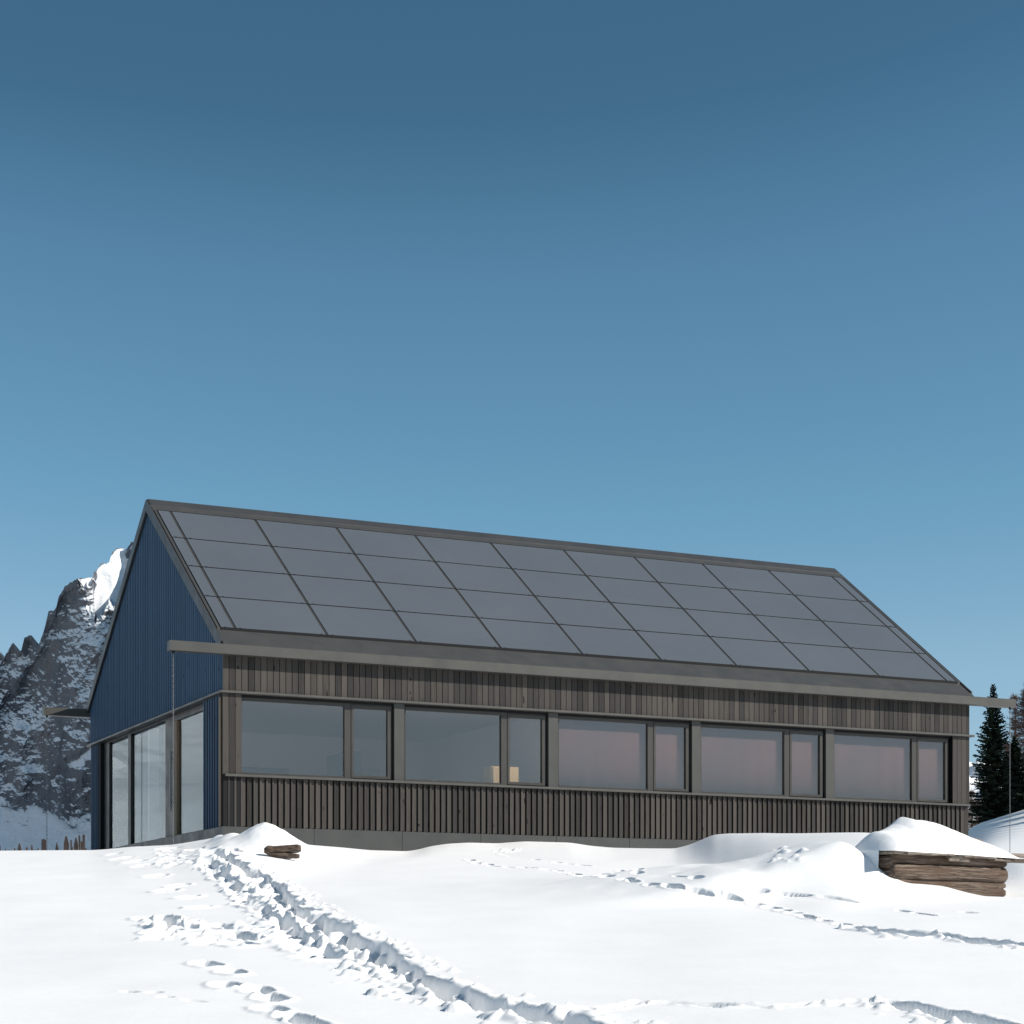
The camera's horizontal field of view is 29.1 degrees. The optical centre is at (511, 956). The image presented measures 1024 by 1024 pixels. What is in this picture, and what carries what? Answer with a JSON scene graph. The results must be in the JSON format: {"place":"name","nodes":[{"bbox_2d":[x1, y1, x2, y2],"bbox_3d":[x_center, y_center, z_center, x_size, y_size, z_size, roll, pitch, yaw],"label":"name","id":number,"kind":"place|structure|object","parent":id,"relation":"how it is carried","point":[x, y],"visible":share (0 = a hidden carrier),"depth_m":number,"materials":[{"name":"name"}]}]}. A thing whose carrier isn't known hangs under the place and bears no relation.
{"place":"outdoors","nodes":[
{"label":"outdoors","id":0,"kind":"place"},
{"bbox_2d":[0,542,132,850],"bbox_3d":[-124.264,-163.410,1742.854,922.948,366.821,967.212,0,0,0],"label":"mountain","id":1,"kind":"structure","parent":0,"point":[56,666],"depth_m":1584.09,"materials":[{"name":"grey stone"}]},
{"bbox_2d":[0,810,1023,1023],"bbox_3d":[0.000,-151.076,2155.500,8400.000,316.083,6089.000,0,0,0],"label":"ground","id":2,"kind":"structure","parent":0,"point":[730,928],"depth_m":19.79,"materials":[{"name":"white snow"}]},
{"bbox_2d":[0,834,86,850],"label":"picket fence","id":3,"kind":"object","parent":2,"relation":"on","point":[66,845],"visible":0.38,"depth_m":55.02,"materials":[{"name":"brown wood"}]},
{"bbox_2d":[268,853,299,858],"bbox_3d":[-3.709,-1.647,32.143,0.500,0.094,0.126,2,0,3],"label":"broken log","id":4,"kind":"object","parent":2,"relation":"on","point":[286,855],"visible":1,"depth_m":32.09,"materials":[{"name":"brown wood"}]},
{"bbox_2d":[264,844,300,854],"bbox_3d":[-3.738,-1.750,32.186,0.600,0.152,0.204,-3,0,-6],"label":"broken log","id":5,"kind":"object","parent":4,"relation":"on","point":[293,848],"visible":1,"depth_m":32.11,"materials":[{"name":"brown wood"}]},
{"bbox_2d":[42,499,1015,850],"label":"timber house","id":6,"kind":"structure","parent":2,"relation":"on","point":[350,683],"depth_m":40.85,"materials":[{"name":"black wood"}]},
{"bbox_2d":[46,717,46,848],"bbox_3d":[-10.716,-3.772,45.501,0.021,3.522,0.021,0,0,28],"label":"rain chain","id":7,"kind":"object","parent":6,"relation":"hanging from","point":[46,781],"visible":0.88,"depth_m":45.50,"materials":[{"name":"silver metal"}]},
{"bbox_2d":[127,728,162,844],"bbox_3d":[-8.057,-3.655,43.299,0.013,2.410,3.000,0,0,-25],"label":"curtain","id":8,"kind":"object","parent":6,"relation":"hanging from","point":[142,788],"visible":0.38,"depth_m":43.30,"materials":[{"name":"grey fabric"}]},
{"bbox_2d":[172,653,173,844],"bbox_3d":[-6.155,-3.700,35.894,0.021,3.666,0.021,0,0,28],"label":"rain chain","id":9,"kind":"object","parent":6,"relation":"hanging from","point":[173,747],"visible":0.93,"depth_m":35.88,"materials":[{"name":"silver metal"}]},
{"bbox_2d":[242,697,391,779],"bbox_3d":[-3.685,-4.098,37.327,3.024,1.443,0.100,0,0,-25],"label":"window","id":10,"kind":"structure","parent":6,"relation":"in","point":[348,708],"depth_m":37.57,"materials":[{"name":"metal"}]},
{"bbox_2d":[404,707,545,786],"bbox_3d":[-0.708,-4.098,38.740,3.043,1.443,0.100,0,0,-25],"label":"window","id":11,"kind":"structure","parent":6,"relation":"in","point":[504,718],"depth_m":38.97,"materials":[{"name":"metal"}]},
{"bbox_2d":[483,766,518,782],"bbox_3d":[-0.220,-3.480,39.410,0.620,0.600,0.368,0,0,-25],"label":"cabinet","id":12,"kind":"object","parent":6,"relation":"on","point":[490,774],"visible":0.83,"depth_m":39.25,"materials":[{"name":"brown wood"}]},
{"bbox_2d":[559,719,683,788],"bbox_3d":[2.254,-4.096,40.221,3.023,1.435,0.010,0,0,-25],"label":"curtain","id":13,"kind":"object","parent":6,"relation":"hanging from","point":[602,754],"visible":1,"depth_m":40.15,"materials":[{"name":"fabric"}]},
{"bbox_2d":[558,716,688,792],"bbox_3d":[2.278,-4.098,40.157,3.043,1.443,0.100,0,0,-25],"label":"window","id":14,"kind":"structure","parent":6,"relation":"in","point":[650,725],"depth_m":40.39,"materials":[{"name":"metal"}]},
{"bbox_2d":[701,727,817,794],"bbox_3d":[5.240,-4.096,41.638,3.023,1.435,0.013,0,0,-25],"label":"curtain","id":15,"kind":"object","parent":6,"relation":"hanging from","point":[740,761],"visible":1,"depth_m":41.56,"materials":[{"name":"fabric"}]},
{"bbox_2d":[701,724,822,797],"bbox_3d":[5.261,-4.098,41.571,3.043,1.443,0.100,0,0,-25],"label":"window","id":16,"kind":"structure","parent":6,"relation":"in","point":[786,733],"depth_m":41.81,"materials":[{"name":"metal"}]},
{"bbox_2d":[834,735,942,799],"bbox_3d":[8.225,-4.096,43.055,3.022,1.435,0.010,0,0,-25],"label":"curtain","id":17,"kind":"object","parent":6,"relation":"hanging from","point":[872,767],"visible":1,"depth_m":42.98,"materials":[{"name":"fabric"}]},
{"bbox_2d":[834,732,947,802],"bbox_3d":[8.250,-4.098,42.994,3.042,1.443,0.100,0,0,-25],"label":"window","id":18,"kind":"structure","parent":6,"relation":"in","point":[914,741],"depth_m":43.23,"materials":[{"name":"metal"}]},
{"bbox_2d":[1009,710,1009,852],"bbox_3d":[11.114,-3.820,44.091,0.021,3.426,0.021,0,0,28],"label":"rain chain","id":19,"kind":"object","parent":6,"relation":"hanging from","point":[1009,781],"visible":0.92,"depth_m":44.09,"materials":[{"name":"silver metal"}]},
{"bbox_2d":[878,851,1023,896],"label":"log box","id":20,"kind":"object","parent":2,"relation":"on","point":[981,875],"visible":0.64,"depth_m":25.43,"materials":[{"name":"brown wood"}]},
{"bbox_2d":[855,817,1020,868],"bbox_3d":[5.362,-1.305,25.971,2.535,1.010,1.450,0,0,-37],"label":"snow cap","id":21,"kind":"object","parent":20,"relation":"on","point":[905,834],"visible":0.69,"depth_m":25.25,"materials":[{"name":"white snow"}]},
{"bbox_2d":[968,790,976,830],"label":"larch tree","id":22,"kind":"object","parent":2,"relation":"on","point":[970,798],"visible":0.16,"depth_m":234.90,"materials":[{"name":"grey plant"}]},
{"bbox_2d":[970,798,981,825],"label":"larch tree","id":23,"kind":"object","parent":2,"relation":"on","point":[976,816],"visible":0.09,"depth_m":230.00,"materials":[{"name":"grey plant"}]},
{"bbox_2d":[968,684,1021,824],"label":"spruce tree","id":24,"kind":"object","parent":2,"relation":"on","point":[992,795],"visible":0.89,"depth_m":165.51,"materials":[{"name":"green plant"}]},
{"bbox_2d":[1000,736,1023,806],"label":"spruce tree","id":25,"kind":"object","parent":2,"relation":"on","point":[1015,758],"visible":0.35,"depth_m":171.61,"materials":[{"name":"green plant"}]},
{"bbox_2d":[1004,687,1023,771],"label":"larch tree","id":26,"kind":"object","parent":2,"relation":"on","point":[1020,719],"visible":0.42,"depth_m":176.07,"materials":[{"name":"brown plant"}]},
{"bbox_2d":[1004,693,1023,771],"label":"larch tree","id":27,"kind":"object","parent":2,"relation":"on","point":[1013,696],"visible":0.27,"depth_m":181.91,"materials":[{"name":"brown plant"}]},
{"bbox_2d":[1008,777,1023,811],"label":"spruce tree","id":28,"kind":"object","parent":2,"relation":"on","point":[1019,799],"visible":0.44,"depth_m":169.57,"materials":[{"name":"green plant"}]},
{"bbox_2d":[1010,853,1023,857],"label":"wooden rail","id":29,"kind":"object","parent":2,"relation":"on","point":[1018,855],"visible":0.29,"depth_m":29.32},
{"bbox_2d":[1015,757,1023,804],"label":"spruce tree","id":30,"kind":"object","parent":2,"relation":"on","point":[1020,785],"visible":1,"depth_m":150.30,"materials":[{"name":"green plant"}]},
{"bbox_2d":[0,0,1023,769],"label":"sky","id":31,"kind":"structure","parent":0,"point":[739,279],"materials":[{"name":"blue"}]},
{"bbox_2d":[968,761,1001,828],"bbox_3d":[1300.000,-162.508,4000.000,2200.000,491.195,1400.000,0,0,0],"label":"mountain","id":32,"kind":"structure","parent":0,"point":[971,773],"depth_m":3746.43,"materials":[{"name":"white snow"}]}
]}

